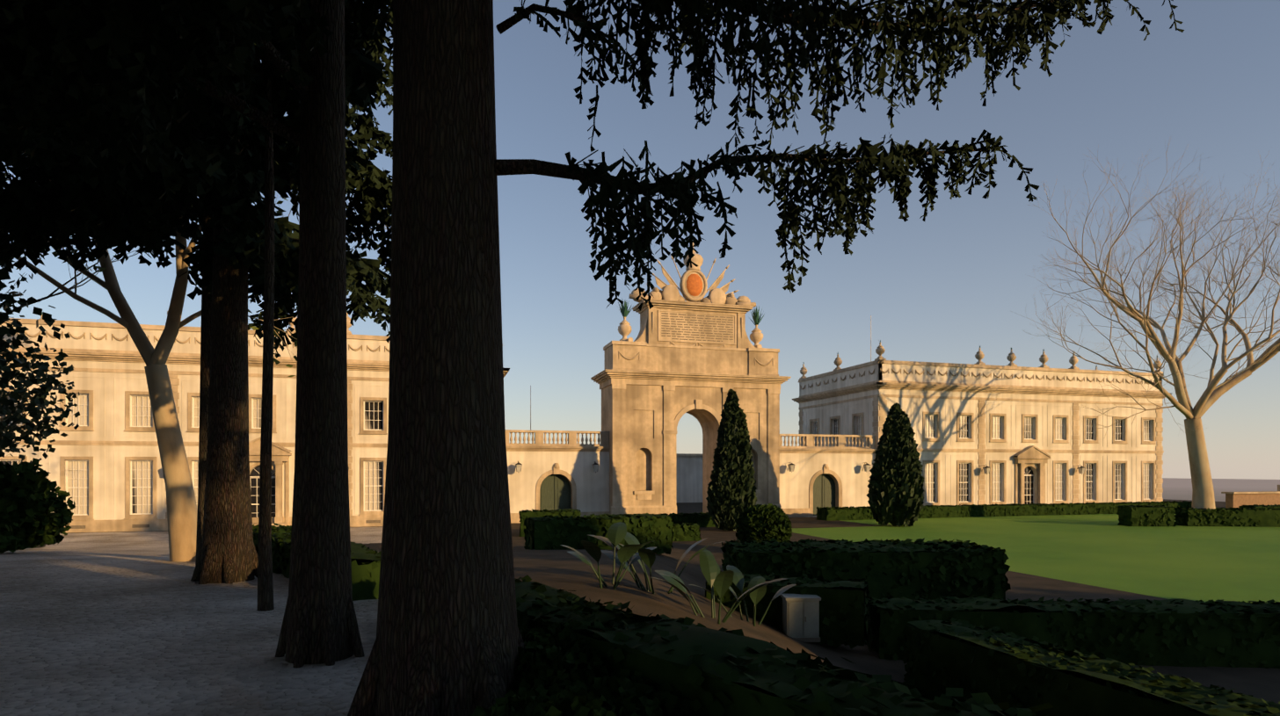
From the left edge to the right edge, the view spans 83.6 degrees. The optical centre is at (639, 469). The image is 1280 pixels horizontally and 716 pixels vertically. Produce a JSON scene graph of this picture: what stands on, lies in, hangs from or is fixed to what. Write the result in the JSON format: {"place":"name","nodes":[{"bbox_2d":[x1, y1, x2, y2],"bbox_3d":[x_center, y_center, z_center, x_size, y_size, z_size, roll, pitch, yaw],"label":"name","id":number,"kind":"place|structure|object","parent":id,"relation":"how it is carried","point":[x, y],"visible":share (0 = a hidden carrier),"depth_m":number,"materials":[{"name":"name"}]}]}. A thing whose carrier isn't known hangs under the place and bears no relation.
{"place":"outdoors","nodes":[
{"label":"outdoors","id":0,"kind":"place"},
{"bbox_2d":[0,527,382,715],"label":"gravel path","id":1,"kind":"structure","parent":0,"point":[120,624],"depth_m":7.57,"materials":[{"name":"grey gravel"}]},
{"bbox_2d":[0,0,1279,479],"label":"sky","id":2,"kind":"structure","parent":0,"point":[952,283],"materials":[{"name":"blue"}]},
{"bbox_2d":[65,478,1279,704],"bbox_3d":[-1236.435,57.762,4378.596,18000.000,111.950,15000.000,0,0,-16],"label":"ground","id":3,"kind":"structure","parent":0,"point":[562,570],"depth_m":14.11,"materials":[{"name":"brown soil"}]},
{"bbox_2d":[0,151,166,466],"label":"margin trees","id":4,"kind":"object","parent":3,"relation":"on","point":[20,393],"depth_m":23.12,"materials":[{"name":"green plant"}]},
{"bbox_2d":[0,310,509,533],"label":"palace wing","id":5,"kind":"structure","parent":3,"relation":"on","point":[102,464],"depth_m":43.40,"materials":[{"name":"beige stone"}]},
{"bbox_2d":[0,454,792,715],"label":"shrub foliage","id":6,"kind":"object","parent":3,"relation":"on","point":[561,671],"visible":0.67,"depth_m":5.05,"materials":[{"name":"green plant"}]},
{"bbox_2d":[505,429,610,523],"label":"wall","id":7,"kind":"structure","parent":3,"relation":"on","point":[571,474],"depth_m":50.76,"materials":[{"name":"paint"}]},
{"bbox_2d":[0,0,1184,715],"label":"cedar trees","id":8,"kind":"object","parent":3,"relation":"on","point":[114,130],"depth_m":6.04,"materials":[{"name":"brown plant"}]},
{"bbox_2d":[6,137,1279,561],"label":"bare trees","id":9,"kind":"object","parent":3,"relation":"on","point":[182,515],"visible":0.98,"depth_m":45.53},
{"bbox_2d":[3,43,390,377],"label":"young plane leaves","id":10,"kind":"object","parent":9,"relation":"attached to","point":[253,328],"visible":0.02,"depth_m":17.40,"materials":[{"name":"green plant"}]},
{"bbox_2d":[560,522,796,626],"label":"agave plants","id":11,"kind":"object","parent":3,"relation":"on","point":[618,534],"visible":0.98,"depth_m":12.01,"materials":[{"name":"green plant"}]},
{"bbox_2d":[590,242,791,515],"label":"triumphal arch","id":12,"kind":"structure","parent":3,"relation":"on","point":[672,365],"depth_m":52.32,"materials":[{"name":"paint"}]},
{"bbox_2d":[252,501,1279,715],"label":"hedges","id":13,"kind":"object","parent":3,"relation":"on","point":[954,628],"visible":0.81,"depth_m":13.48,"materials":[{"name":"green plant"}]},
{"bbox_2d":[780,594,821,642],"bbox_3d":[3.045,2.816,13.585,0.660,0.830,0.470,0,0,-2],"label":"electrical cabinet","id":14,"kind":"object","parent":3,"relation":"on","point":[800,617],"visible":0.9,"depth_m":13.37,"materials":[{"name":"metal"}]},
{"bbox_2d":[705,388,924,530],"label":"cypress trees","id":15,"kind":"object","parent":3,"relation":"on","point":[895,495],"depth_m":45.69,"materials":[{"name":"green plant"}]},
{"bbox_2d":[779,434,876,517],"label":"wall","id":16,"kind":"structure","parent":3,"relation":"on","point":[812,477],"depth_m":56.50,"materials":[{"name":"paint"}]},
{"bbox_2d":[791,341,1171,506],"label":"palace wing","id":17,"kind":"structure","parent":3,"relation":"on","point":[1011,432],"depth_m":61.25,"materials":[{"name":"beige stone"}]},
{"bbox_2d":[530,315,871,435],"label":"flagpoles","id":18,"kind":"object","parent":17,"relation":"attached to","point":[530,386],"visible":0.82,"depth_m":60.70,"materials":[{"name":"grey metal"}]},
{"bbox_2d":[1221,485,1279,509],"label":"old garden wall","id":19,"kind":"structure","parent":3,"relation":"on","point":[1236,499],"depth_m":60.11,"materials":[{"name":"stone"}]},
{"bbox_2d":[676,453,702,502],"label":"parapet wall","id":20,"kind":"structure","parent":0,"point":[688,477],"depth_m":80.36,"materials":[{"name":"paint"}]},
{"bbox_2d":[791,514,1279,603],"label":"lawn","id":21,"kind":"structure","parent":0,"point":[1225,563],"depth_m":33.29,"materials":[{"name":"green plant"}]}
]}

